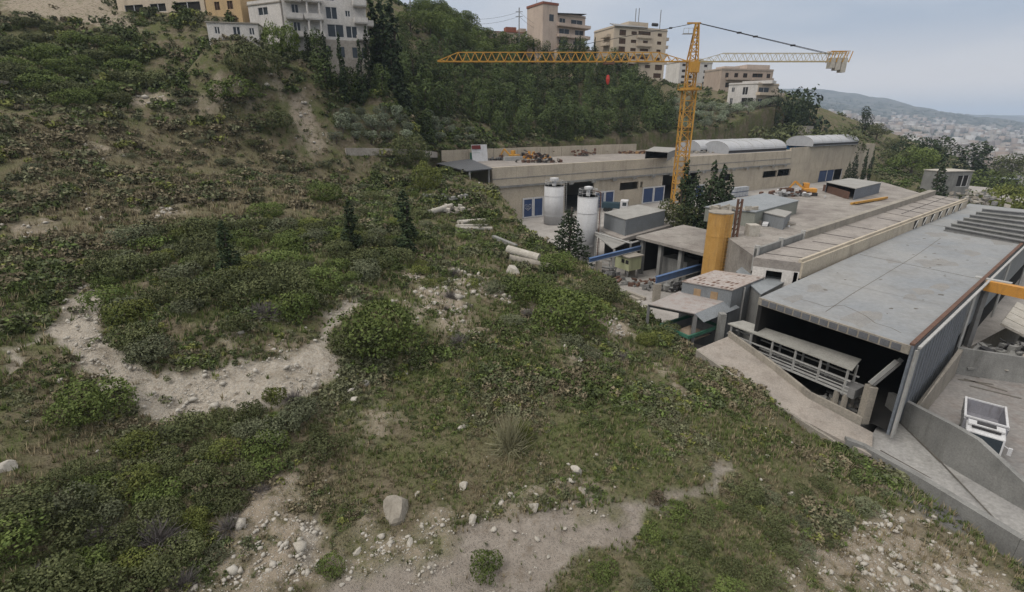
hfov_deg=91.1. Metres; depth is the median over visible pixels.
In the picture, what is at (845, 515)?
shrub
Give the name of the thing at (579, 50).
cypress tree
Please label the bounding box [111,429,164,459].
shrub
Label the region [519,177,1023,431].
yard ground
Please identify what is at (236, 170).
shrub
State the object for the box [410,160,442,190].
shrub
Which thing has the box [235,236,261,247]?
shrub
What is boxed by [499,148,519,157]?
excavator
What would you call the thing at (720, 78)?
villa
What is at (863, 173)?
cypress tree
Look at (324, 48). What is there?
cypress tree
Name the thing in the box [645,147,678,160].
roof hut
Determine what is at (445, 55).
pine tree
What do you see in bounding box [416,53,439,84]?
pine tree
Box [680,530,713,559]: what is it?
shrub
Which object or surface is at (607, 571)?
shrub
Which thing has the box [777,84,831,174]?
pine tree
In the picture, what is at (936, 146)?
broadleaf tree
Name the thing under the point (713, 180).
cypress tree
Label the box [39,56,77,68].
shrub
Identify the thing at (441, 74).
pine tree
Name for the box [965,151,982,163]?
town house
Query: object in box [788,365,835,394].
floor channels
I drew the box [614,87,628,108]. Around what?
pine tree
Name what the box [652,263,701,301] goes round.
runway beam
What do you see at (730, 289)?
rusty roofed shed
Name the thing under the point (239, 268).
shrub
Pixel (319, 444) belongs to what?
shrub
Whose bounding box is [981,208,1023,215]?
roof beam
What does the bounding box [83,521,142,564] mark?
shrub
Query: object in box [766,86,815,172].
pine tree
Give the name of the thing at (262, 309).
shrub
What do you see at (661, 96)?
pine tree
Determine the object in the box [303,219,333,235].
shrub
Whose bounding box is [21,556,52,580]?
shrub
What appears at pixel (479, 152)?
billboard
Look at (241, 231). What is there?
shrub
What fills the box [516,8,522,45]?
utility pole
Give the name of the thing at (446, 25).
broadleaf tree
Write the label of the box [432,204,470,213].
rubble pile
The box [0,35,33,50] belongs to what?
shrub
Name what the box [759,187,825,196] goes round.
scrap pile
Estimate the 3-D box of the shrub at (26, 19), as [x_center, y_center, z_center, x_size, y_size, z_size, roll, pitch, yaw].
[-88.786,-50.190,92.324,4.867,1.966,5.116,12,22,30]
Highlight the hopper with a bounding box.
[660,315,716,346]
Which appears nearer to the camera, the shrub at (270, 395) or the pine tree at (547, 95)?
the shrub at (270, 395)
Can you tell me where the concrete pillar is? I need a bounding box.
[857,358,903,423]
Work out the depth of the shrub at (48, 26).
91.47 m
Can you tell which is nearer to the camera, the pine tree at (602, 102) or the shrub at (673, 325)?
the shrub at (673, 325)
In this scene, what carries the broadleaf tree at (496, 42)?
on the terrain at (560, 548)
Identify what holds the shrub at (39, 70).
on the terrain at (560, 548)
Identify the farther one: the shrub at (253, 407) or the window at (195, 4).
the window at (195, 4)
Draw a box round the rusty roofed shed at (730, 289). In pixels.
[678,270,764,345]
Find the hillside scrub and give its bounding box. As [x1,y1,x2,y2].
[247,0,1022,207]
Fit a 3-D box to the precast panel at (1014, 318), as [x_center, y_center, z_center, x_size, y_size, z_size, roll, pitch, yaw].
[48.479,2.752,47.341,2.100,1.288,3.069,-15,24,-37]
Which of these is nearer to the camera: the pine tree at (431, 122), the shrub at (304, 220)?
the shrub at (304, 220)
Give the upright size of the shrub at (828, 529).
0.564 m
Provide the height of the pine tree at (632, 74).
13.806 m
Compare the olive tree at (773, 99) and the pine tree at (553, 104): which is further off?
the olive tree at (773, 99)
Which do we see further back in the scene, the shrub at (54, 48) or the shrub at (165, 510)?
the shrub at (54, 48)
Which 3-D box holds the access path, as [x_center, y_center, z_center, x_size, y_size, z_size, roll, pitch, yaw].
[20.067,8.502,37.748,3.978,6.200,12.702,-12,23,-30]
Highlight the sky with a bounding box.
[400,0,1023,114]
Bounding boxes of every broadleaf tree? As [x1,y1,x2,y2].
[394,8,424,35]
[408,0,429,19]
[415,8,443,36]
[420,0,448,13]
[425,0,448,18]
[428,17,464,42]
[435,5,462,23]
[437,11,454,36]
[448,11,468,22]
[451,30,475,47]
[456,17,471,31]
[459,10,481,31]
[463,28,487,49]
[466,23,481,33]
[467,39,495,57]
[473,26,495,41]
[482,38,500,51]
[495,42,527,65]
[496,30,512,45]
[499,42,515,59]
[510,33,532,53]
[528,38,549,51]
[658,198,703,226]
[747,120,824,175]
[806,126,870,152]
[867,123,891,140]
[882,137,907,147]
[882,149,913,169]
[885,144,943,177]
[889,133,961,173]
[908,166,931,177]
[923,155,951,168]
[937,145,951,153]
[969,169,1023,191]
[989,152,1023,177]
[989,168,1007,176]
[997,171,1017,177]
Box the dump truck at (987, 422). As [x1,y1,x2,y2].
[959,396,1012,455]
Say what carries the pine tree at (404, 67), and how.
on the terrain at (560, 548)
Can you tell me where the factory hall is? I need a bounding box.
[751,204,1023,437]
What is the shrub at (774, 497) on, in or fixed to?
on the terrain at (560, 548)
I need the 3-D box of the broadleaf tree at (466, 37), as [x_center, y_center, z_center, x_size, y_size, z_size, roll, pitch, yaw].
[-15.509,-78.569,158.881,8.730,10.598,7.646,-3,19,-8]
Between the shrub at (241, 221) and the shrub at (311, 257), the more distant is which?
the shrub at (241, 221)
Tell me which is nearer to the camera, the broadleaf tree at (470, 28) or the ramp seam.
the ramp seam
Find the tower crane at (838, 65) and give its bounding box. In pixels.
[437,22,853,214]
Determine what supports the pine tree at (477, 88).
on the terrain at (560, 548)
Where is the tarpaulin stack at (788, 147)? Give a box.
[786,146,804,148]
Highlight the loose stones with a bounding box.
[0,61,1005,591]
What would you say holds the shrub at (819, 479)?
on the terrain at (560, 548)
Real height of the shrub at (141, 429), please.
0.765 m
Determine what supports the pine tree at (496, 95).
on the terrain at (560, 548)
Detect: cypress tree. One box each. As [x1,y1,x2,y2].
[214,219,241,275]
[303,30,313,60]
[321,30,330,85]
[336,32,349,105]
[340,198,363,250]
[355,39,368,105]
[362,26,374,93]
[367,0,387,85]
[371,0,401,98]
[379,18,412,114]
[383,0,412,115]
[393,189,419,250]
[532,38,535,63]
[573,37,576,66]
[577,35,581,68]
[592,37,596,63]
[675,159,691,214]
[677,181,696,226]
[685,169,700,227]
[691,178,709,229]
[700,159,718,225]
[705,181,721,228]
[717,163,728,202]
[724,172,736,228]
[842,162,851,178]
[849,152,858,178]
[860,149,868,179]
[867,150,874,180]
[931,159,948,196]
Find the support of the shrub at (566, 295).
on the terrain at (560, 548)
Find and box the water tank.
[744,223,760,236]
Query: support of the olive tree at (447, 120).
on the terrain at (560, 548)
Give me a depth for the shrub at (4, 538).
17.30 m
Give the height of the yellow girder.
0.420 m
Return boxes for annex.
[736,267,783,343]
[762,209,791,229]
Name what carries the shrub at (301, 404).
on the terrain at (560, 548)
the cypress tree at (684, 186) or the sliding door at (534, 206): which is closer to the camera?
the cypress tree at (684, 186)
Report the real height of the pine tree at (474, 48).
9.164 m
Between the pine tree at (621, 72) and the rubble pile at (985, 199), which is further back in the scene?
the pine tree at (621, 72)
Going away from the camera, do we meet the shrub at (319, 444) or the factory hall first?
the shrub at (319, 444)
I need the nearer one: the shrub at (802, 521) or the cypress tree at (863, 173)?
the shrub at (802, 521)
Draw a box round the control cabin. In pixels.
[615,253,643,277]
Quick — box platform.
[594,223,671,269]
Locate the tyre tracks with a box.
[958,375,1021,398]
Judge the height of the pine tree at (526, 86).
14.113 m
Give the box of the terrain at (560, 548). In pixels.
[0,0,1023,591]
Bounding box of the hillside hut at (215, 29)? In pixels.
[205,21,263,46]
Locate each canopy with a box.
[436,159,492,182]
[646,291,739,347]
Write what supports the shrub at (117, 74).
on the terrain at (560, 548)
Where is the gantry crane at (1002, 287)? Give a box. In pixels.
[963,276,1023,346]
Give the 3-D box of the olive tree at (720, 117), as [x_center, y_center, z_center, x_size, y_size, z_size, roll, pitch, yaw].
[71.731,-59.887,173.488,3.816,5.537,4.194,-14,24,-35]
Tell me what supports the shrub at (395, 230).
on the terrain at (560, 548)
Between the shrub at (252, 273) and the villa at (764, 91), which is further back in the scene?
the villa at (764, 91)
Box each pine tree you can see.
[308,27,332,67]
[311,48,339,91]
[335,66,360,101]
[343,66,359,98]
[357,65,382,94]
[370,63,392,96]
[396,24,413,51]
[398,50,413,83]
[399,58,410,89]
[404,49,424,81]
[404,82,420,110]
[410,98,422,128]
[412,117,428,142]
[414,38,433,69]
[414,63,434,99]
[414,78,436,110]
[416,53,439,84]
[416,108,437,144]
[421,111,434,133]
[426,81,447,116]
[432,55,450,83]
[435,78,456,113]
[438,47,452,75]
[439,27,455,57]
[443,44,461,67]
[446,64,465,91]
[453,34,466,57]
[457,58,473,85]
[457,83,472,106]
[459,48,476,75]
[459,95,473,117]
[465,50,481,72]
[469,47,482,66]
[469,78,482,107]
[470,68,485,89]
[473,91,490,123]
[474,48,490,73]
[474,89,491,114]
[482,87,504,116]
[487,79,506,111]
[491,62,502,82]
[491,109,504,130]
[491,114,509,139]
[493,54,503,76]
[493,82,515,109]
[499,99,513,125]
[501,84,515,105]
[505,51,523,76]
[505,60,517,80]
[506,70,516,86]
[508,82,515,100]
[512,69,527,98]
[512,110,527,139]
[514,59,532,84]
[514,77,534,107]
[514,106,535,132]
[516,95,535,123]
[517,93,529,113]
[523,57,533,73]
[523,72,538,96]
[529,63,539,84]
[531,91,542,113]
[533,98,544,119]
[534,104,546,124]
[535,113,549,134]
[536,53,550,75]
[538,63,555,89]
[539,44,553,65]
[542,107,558,132]
[544,88,558,115]
[545,97,558,121]
[546,105,566,138]
[554,64,564,81]
[555,46,569,69]
[556,102,577,130]
[556,104,575,135]
[557,36,572,60]
[562,63,580,92]
[563,85,579,107]
[567,105,586,134]
[569,50,580,70]
[572,64,582,82]
[573,35,588,60]
[577,106,595,134]
[580,57,598,80]
[582,105,592,125]
[583,53,593,66]
[584,65,596,91]
[588,109,604,135]
[590,91,607,116]
[594,60,606,81]
[596,70,606,90]
[599,107,617,134]
[603,47,619,70]
[604,55,613,71]
[604,86,620,112]
[605,65,617,84]
[608,73,616,93]
[614,53,632,72]
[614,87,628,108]
[614,108,631,132]
[616,73,631,102]
[617,62,631,84]
[620,69,634,96]
[623,99,632,118]
[625,84,642,110]
[630,81,644,102]
[631,64,642,86]
[633,71,648,92]
[636,80,646,100]
[639,93,658,121]
[641,107,657,129]
[643,87,660,109]
[648,101,664,128]
[652,83,662,101]
[652,89,666,117]
[659,104,677,133]
[663,90,676,114]
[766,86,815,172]
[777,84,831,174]
[856,106,874,131]
[952,140,995,183]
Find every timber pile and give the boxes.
[488,156,527,160]
[618,150,644,153]
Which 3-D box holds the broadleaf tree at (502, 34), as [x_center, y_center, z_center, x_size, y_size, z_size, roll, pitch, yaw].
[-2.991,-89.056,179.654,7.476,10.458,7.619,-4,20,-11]
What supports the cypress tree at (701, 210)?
on the yard ground at (990, 330)
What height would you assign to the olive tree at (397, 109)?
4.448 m
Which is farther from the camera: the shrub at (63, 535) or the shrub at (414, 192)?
the shrub at (414, 192)
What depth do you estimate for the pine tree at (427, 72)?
127.26 m
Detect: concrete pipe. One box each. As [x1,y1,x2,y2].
[429,203,453,214]
[455,224,487,226]
[459,226,492,230]
[461,218,485,223]
[506,245,540,259]
[509,254,549,266]
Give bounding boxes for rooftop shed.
[704,193,798,225]
[822,178,881,199]
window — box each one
[124,4,142,12]
[150,3,165,11]
[174,1,200,9]
[214,2,219,9]
[214,27,219,33]
[227,1,232,8]
[233,27,240,34]
[249,28,254,34]
[258,7,267,15]
[291,4,298,12]
[293,22,300,30]
[325,7,337,18]
[327,24,343,37]
[340,47,344,56]
[346,26,356,37]
[352,47,357,57]
[549,14,553,20]
[559,28,568,33]
[571,19,581,24]
[575,30,582,35]
[618,46,624,51]
[619,30,625,35]
[619,38,625,43]
[638,31,650,34]
[653,73,660,77]
[655,65,661,69]
[741,98,752,104]
[742,87,747,94]
[752,73,762,77]
[758,87,768,91]
[956,175,968,186]
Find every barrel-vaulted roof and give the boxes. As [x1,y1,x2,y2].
[677,138,762,151]
[705,139,786,153]
[785,134,858,146]
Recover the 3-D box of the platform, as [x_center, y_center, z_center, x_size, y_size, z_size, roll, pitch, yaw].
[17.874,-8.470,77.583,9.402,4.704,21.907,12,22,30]
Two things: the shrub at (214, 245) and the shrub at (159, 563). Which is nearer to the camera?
the shrub at (159, 563)
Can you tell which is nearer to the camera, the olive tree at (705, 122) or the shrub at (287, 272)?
the shrub at (287, 272)
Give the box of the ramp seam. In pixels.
[880,424,994,517]
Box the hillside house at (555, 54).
[553,49,599,63]
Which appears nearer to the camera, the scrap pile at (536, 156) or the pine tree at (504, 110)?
the scrap pile at (536, 156)
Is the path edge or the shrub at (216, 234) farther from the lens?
the shrub at (216, 234)
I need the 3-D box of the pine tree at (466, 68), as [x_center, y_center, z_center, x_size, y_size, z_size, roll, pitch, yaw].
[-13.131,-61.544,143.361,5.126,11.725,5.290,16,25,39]
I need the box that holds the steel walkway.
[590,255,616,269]
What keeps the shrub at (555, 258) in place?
on the terrain at (560, 548)
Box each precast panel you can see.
[1000,318,1023,336]
[1005,312,1023,326]
[1010,307,1023,318]
[1013,302,1023,311]
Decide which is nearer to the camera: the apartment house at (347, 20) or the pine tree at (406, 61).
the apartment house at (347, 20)
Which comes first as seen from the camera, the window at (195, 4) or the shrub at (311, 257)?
the shrub at (311, 257)
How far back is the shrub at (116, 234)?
45.09 m
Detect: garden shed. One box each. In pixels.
[920,169,974,196]
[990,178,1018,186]
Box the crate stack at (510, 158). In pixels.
[503,156,522,160]
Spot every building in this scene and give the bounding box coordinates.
[724,182,935,275]
[752,195,967,286]
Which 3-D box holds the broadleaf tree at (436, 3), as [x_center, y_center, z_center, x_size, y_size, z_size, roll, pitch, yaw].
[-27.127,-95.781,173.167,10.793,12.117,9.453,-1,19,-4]
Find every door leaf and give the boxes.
[818,170,826,181]
[826,170,833,180]
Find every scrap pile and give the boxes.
[515,157,562,162]
[520,150,550,158]
[571,148,595,156]
[602,270,631,279]
[613,276,663,286]
[641,279,682,292]
[680,150,713,152]
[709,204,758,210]
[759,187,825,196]
[759,220,795,226]
[972,338,1023,355]
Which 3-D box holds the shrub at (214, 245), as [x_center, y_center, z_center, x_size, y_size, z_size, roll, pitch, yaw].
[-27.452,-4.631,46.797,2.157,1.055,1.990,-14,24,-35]
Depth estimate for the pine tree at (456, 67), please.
137.88 m
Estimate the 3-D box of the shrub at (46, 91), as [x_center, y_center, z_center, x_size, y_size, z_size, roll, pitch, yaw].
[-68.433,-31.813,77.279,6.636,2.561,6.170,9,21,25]
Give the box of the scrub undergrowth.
[0,0,1023,591]
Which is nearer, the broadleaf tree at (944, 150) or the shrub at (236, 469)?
the shrub at (236, 469)
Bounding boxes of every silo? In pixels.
[544,177,566,224]
[576,186,602,260]
[701,209,734,273]
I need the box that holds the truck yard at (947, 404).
[928,374,1023,476]
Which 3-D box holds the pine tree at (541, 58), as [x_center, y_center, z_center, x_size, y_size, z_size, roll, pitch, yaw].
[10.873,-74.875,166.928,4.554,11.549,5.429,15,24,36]
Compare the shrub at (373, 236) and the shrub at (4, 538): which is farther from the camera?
the shrub at (373, 236)
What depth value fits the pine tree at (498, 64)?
153.38 m
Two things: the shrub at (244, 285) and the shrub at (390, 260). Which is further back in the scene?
the shrub at (390, 260)
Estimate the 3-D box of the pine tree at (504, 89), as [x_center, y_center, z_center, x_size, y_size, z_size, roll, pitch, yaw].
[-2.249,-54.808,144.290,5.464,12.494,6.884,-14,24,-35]
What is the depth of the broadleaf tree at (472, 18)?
183.76 m
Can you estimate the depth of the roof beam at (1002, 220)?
70.46 m
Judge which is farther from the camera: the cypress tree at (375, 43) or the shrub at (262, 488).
the cypress tree at (375, 43)
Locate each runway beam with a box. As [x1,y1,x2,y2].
[588,245,641,275]
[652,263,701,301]
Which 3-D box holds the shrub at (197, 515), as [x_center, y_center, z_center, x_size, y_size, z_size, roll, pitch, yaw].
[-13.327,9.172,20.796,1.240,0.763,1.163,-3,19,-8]
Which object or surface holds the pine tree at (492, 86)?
on the terrain at (560, 548)
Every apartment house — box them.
[281,0,373,85]
[526,1,590,64]
[593,8,668,81]
[665,58,712,85]
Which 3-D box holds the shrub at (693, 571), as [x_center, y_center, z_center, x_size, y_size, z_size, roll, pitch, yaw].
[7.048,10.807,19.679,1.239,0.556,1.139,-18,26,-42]
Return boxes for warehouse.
[441,143,874,218]
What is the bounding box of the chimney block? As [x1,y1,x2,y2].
[798,126,813,135]
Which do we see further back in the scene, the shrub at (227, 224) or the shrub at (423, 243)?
the shrub at (423, 243)
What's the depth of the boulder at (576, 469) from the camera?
24.87 m
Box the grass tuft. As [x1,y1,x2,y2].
[484,402,536,465]
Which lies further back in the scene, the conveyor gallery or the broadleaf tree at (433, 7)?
the broadleaf tree at (433, 7)
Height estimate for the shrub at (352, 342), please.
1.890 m
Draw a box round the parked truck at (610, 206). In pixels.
[602,199,628,211]
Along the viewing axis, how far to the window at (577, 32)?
176.19 m
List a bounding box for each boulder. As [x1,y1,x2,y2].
[0,459,17,472]
[352,547,360,555]
[360,379,369,386]
[383,495,408,525]
[407,537,412,546]
[427,562,434,570]
[459,481,467,490]
[469,514,476,525]
[506,265,519,273]
[529,503,538,512]
[571,465,581,474]
[578,486,587,495]
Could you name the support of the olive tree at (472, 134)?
on the terrain at (560, 548)
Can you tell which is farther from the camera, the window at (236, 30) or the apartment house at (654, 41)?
the apartment house at (654, 41)
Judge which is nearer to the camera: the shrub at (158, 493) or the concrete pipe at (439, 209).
the shrub at (158, 493)
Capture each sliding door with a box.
[522,196,543,217]
[595,190,614,208]
[641,185,664,203]
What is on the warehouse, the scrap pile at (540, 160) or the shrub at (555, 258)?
the scrap pile at (540, 160)
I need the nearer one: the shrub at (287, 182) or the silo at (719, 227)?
the silo at (719, 227)
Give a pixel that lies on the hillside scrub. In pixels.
(911, 179)
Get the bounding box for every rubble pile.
[424,193,467,200]
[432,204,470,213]
[819,389,861,411]
[948,189,1012,207]
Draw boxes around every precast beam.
[627,290,645,299]
[629,295,640,300]
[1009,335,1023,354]
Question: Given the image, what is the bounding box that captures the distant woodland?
[805,95,1023,190]
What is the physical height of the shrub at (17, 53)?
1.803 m
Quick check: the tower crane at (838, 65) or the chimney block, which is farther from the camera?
the chimney block
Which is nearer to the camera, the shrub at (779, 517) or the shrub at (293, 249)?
the shrub at (779, 517)
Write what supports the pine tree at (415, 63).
on the terrain at (560, 548)
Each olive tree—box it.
[327,131,343,144]
[333,111,349,124]
[334,119,349,134]
[339,107,352,119]
[345,112,361,122]
[348,122,364,131]
[350,130,360,142]
[355,107,365,118]
[361,114,378,126]
[362,130,378,144]
[363,119,380,129]
[372,105,388,119]
[378,112,390,126]
[378,130,393,142]
[379,120,396,132]
[390,105,402,120]
[393,113,408,126]
[399,129,412,139]
[400,121,413,133]
[431,116,440,125]
[432,123,442,134]
[435,132,446,142]
[441,117,450,126]
[447,125,455,131]
[464,133,474,141]
[668,97,682,104]
[694,109,705,120]
[696,102,705,109]
[699,118,712,129]
[703,103,714,112]
[704,111,714,116]
[707,101,717,110]
[713,105,725,111]
[714,115,726,123]
[719,110,728,117]
[731,103,743,113]
[742,105,754,114]
[748,101,759,107]
[756,100,766,108]
[760,98,772,107]
[765,97,777,106]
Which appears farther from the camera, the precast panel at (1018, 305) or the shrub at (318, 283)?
the precast panel at (1018, 305)
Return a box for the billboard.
[471,144,487,160]
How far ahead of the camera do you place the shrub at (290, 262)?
42.23 m
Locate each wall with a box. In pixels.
[345,148,437,157]
[728,331,861,425]
[844,436,1023,566]
[885,392,1023,509]
[917,349,962,409]
[955,346,1023,383]
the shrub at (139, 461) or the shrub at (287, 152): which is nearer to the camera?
the shrub at (139, 461)
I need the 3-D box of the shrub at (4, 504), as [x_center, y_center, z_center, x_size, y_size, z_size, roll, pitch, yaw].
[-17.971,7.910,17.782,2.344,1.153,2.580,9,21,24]
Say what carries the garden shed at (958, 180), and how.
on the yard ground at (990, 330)
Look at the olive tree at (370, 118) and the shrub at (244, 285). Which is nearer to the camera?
the shrub at (244, 285)
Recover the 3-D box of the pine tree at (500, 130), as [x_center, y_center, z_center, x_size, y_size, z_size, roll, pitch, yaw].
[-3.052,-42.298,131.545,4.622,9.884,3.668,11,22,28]
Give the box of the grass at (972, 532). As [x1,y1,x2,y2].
[0,86,1023,591]
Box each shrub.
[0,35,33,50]
[0,55,38,69]
[0,60,35,78]
[0,67,24,87]
[0,124,23,132]
[0,190,17,197]
[0,476,56,532]
[0,493,55,535]
[0,507,51,557]
[0,548,86,591]
[4,175,26,180]
[6,49,38,57]
[9,72,69,89]
[12,15,44,27]
[18,31,47,41]
[18,66,54,75]
[19,163,44,169]
[19,505,109,563]
[20,41,69,58]
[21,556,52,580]
[22,481,98,526]
[31,467,82,493]
[39,24,63,32]
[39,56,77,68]
[40,81,92,95]
[41,375,142,428]
[46,87,97,105]
[49,169,75,178]
[50,184,80,189]
[51,141,70,148]
[53,29,95,44]
[54,561,127,591]
[57,542,110,579]
[58,64,90,75]
[63,457,96,477]
[63,470,112,503]
[66,54,95,66]
[67,517,124,553]
[70,474,127,516]
[71,85,116,99]
[73,258,113,279]
[73,495,128,534]
[74,283,132,311]
[82,48,114,59]
[82,249,123,265]
[82,461,120,482]
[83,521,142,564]
[87,170,110,175]
[87,276,118,289]
[89,32,124,47]
[94,253,152,276]
[95,249,128,260]
[96,81,129,94]
[98,298,156,325]
[99,181,115,186]
[100,59,144,71]
[101,43,135,55]
[101,462,162,506]
[102,224,160,248]
[102,321,163,350]
[105,90,135,103]
[107,250,146,266]
[107,295,141,310]
[107,543,162,576]
[108,69,139,81]
[109,425,160,454]
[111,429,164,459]
[113,255,140,270]
[113,550,184,591]
[118,455,159,478]
[120,68,168,85]
[121,153,138,157]
[123,333,174,364]
[124,511,188,553]
[125,234,167,249]
[126,495,185,539]
[127,476,182,511]
[134,287,174,307]
[135,252,173,268]
[148,223,176,235]
[149,248,177,259]
[149,424,175,445]
[149,444,183,464]
[152,276,192,290]
[155,409,215,443]
[156,454,184,481]
[157,260,203,280]
[158,244,188,253]
[162,529,207,563]
[163,563,210,591]
[166,168,185,173]
[166,217,210,234]
[168,225,195,238]
[168,278,224,302]
[168,297,204,314]
[171,506,208,530]
[172,237,211,258]
[172,519,210,539]
[174,231,217,246]
[175,354,200,366]
[177,173,198,178]
[178,97,196,104]
[178,461,218,487]
[183,214,218,236]
[183,250,218,269]
[184,439,223,458]
[189,487,228,515]
[194,252,232,268]
[197,138,206,143]
[198,542,235,568]
[202,74,263,98]
[204,241,229,252]
[204,507,248,541]
[205,437,245,462]
[207,407,235,423]
[209,266,250,288]
[209,457,267,495]
[210,229,232,240]
[211,293,238,308]
[212,221,234,232]
[212,419,236,435]
[212,489,252,518]
[214,158,235,164]
[216,245,249,258]
[217,313,253,332]
[219,262,258,280]
[220,226,254,242]
[221,250,253,264]
[223,39,282,77]
[223,277,274,302]
[226,168,252,175]
[228,218,258,230]
[228,268,269,287]
[229,417,265,439]
[233,258,269,272]
[234,399,265,421]
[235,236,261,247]
[235,254,261,265]
[241,426,292,463]
[241,449,286,483]
[241,481,272,497]
[242,139,263,145]
[242,217,275,226]
[243,202,284,217]
[244,299,281,321]
[246,274,287,297]
[249,410,301,446]
[250,187,264,192]
[253,110,293,128]
[253,231,273,239]
[254,250,305,267]
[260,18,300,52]
[260,411,285,424]
[261,387,286,405]
[263,216,298,229]
[264,290,319,324]
[266,262,309,283]
[269,232,303,249]
[270,248,290,257]
[272,224,301,238]
[272,228,308,242]
[272,274,316,295]
[273,258,307,270]
[274,165,288,170]
[276,180,301,185]
[276,287,324,309]
[278,396,320,423]
[278,442,307,460]
[280,244,301,254]
[281,149,294,154]
[282,389,302,406]
[290,227,306,237]
[292,254,314,262]
[294,228,332,245]
[295,261,316,268]
[298,217,325,227]
[299,162,315,168]
[300,431,349,464]
[301,264,343,287]
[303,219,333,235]
[304,280,335,295]
[306,182,342,202]
[306,420,328,437]
[314,160,332,167]
[314,548,346,579]
[318,239,354,258]
[321,233,336,243]
[322,257,350,269]
[322,298,425,358]
[323,226,342,239]
[324,239,349,251]
[325,321,388,358]
[333,230,367,245]
[334,214,345,220]
[336,250,363,261]
[338,220,362,231]
[340,271,362,282]
[344,247,381,265]
[348,258,379,273]
[350,262,381,282]
[354,206,371,215]
[354,230,382,246]
[360,190,382,198]
[361,232,383,244]
[367,227,387,236]
[372,220,391,229]
[372,254,393,266]
[374,238,393,247]
[382,217,399,226]
[382,245,414,262]
[386,197,401,202]
[389,228,418,239]
[390,134,431,163]
[392,188,407,195]
[407,190,418,195]
[408,265,429,274]
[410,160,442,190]
[410,207,433,218]
[411,259,428,267]
[416,240,432,247]
[418,220,432,225]
[420,277,438,286]
[439,223,452,230]
[442,289,456,298]
[446,331,470,347]
[447,266,460,277]
[456,232,467,238]
[464,277,481,288]
[468,218,489,227]
[469,549,503,586]
[483,281,506,294]
[498,313,524,325]
[508,275,558,304]
[510,415,536,450]
[521,308,538,317]
[531,282,614,336]
[539,251,578,271]
[558,332,583,346]
[576,344,602,360]
[579,274,625,303]
[587,555,619,586]
[590,299,611,310]
[612,350,628,363]
[621,336,633,343]
[628,304,641,309]
[631,576,658,591]
[635,331,659,345]
[639,555,661,573]
[640,521,666,545]
[648,489,666,505]
[648,564,700,591]
[654,330,675,341]
[656,320,680,334]
[658,499,694,528]
[676,558,707,588]
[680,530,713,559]
[690,503,721,530]
[707,497,726,511]
[712,555,744,579]
[712,574,746,591]
[728,478,765,505]
[730,499,758,521]
[739,537,761,555]
[744,562,783,588]
[757,516,791,544]
[760,504,790,529]
[763,488,782,505]
[772,542,802,564]
[782,489,801,503]
[790,514,811,528]
[793,540,821,561]
[794,482,813,496]
[807,475,834,491]
[809,532,834,549]
[815,519,833,533]
[828,508,854,528]
[848,495,888,517]
[978,181,1023,208]
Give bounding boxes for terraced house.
[116,0,206,12]
[205,0,256,22]
[246,0,285,44]
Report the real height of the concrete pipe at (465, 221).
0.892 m
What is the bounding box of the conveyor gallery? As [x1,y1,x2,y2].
[727,320,864,407]
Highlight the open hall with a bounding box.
[636,225,705,281]
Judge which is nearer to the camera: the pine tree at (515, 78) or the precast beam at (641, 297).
the precast beam at (641, 297)
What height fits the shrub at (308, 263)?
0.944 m
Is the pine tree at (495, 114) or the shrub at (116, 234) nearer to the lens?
the shrub at (116, 234)
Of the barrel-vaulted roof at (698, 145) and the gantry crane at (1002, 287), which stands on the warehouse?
the barrel-vaulted roof at (698, 145)
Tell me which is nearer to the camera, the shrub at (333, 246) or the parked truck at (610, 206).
the shrub at (333, 246)
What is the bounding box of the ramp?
[872,423,1023,534]
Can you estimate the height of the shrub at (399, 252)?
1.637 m
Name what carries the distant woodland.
on the terrain at (560, 548)
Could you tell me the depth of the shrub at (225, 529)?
20.66 m
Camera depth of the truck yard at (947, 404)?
38.64 m
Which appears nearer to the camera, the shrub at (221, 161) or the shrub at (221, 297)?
the shrub at (221, 297)
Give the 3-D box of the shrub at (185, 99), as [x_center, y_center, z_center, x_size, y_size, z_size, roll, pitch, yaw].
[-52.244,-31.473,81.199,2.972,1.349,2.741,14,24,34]
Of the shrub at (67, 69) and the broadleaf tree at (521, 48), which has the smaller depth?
the shrub at (67, 69)
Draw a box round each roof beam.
[944,226,1023,245]
[951,223,1023,239]
[957,220,1023,234]
[963,217,1023,229]
[969,214,1023,224]
[975,211,1023,219]
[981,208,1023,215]
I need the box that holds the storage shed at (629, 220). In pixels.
[604,205,665,235]
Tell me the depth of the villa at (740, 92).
185.38 m
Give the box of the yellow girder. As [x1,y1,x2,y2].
[855,197,884,203]
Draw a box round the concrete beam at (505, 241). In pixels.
[492,235,517,246]
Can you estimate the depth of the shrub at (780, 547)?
21.70 m
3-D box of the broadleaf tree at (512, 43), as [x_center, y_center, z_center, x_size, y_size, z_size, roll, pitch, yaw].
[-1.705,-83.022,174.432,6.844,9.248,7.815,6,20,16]
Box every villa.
[485,27,525,47]
[703,65,773,91]
[727,80,776,107]
[755,83,784,107]
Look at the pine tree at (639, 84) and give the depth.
164.16 m
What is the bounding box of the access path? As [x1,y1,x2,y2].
[696,337,872,458]
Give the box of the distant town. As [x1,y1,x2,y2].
[828,109,1023,159]
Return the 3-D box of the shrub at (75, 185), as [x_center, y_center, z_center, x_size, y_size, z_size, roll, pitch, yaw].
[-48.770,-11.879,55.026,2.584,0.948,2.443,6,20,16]
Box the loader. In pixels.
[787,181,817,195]
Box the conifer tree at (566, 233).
[549,207,594,269]
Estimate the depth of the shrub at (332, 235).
50.18 m
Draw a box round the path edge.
[695,349,852,452]
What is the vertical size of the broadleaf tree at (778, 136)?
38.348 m
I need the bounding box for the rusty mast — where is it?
[732,199,743,236]

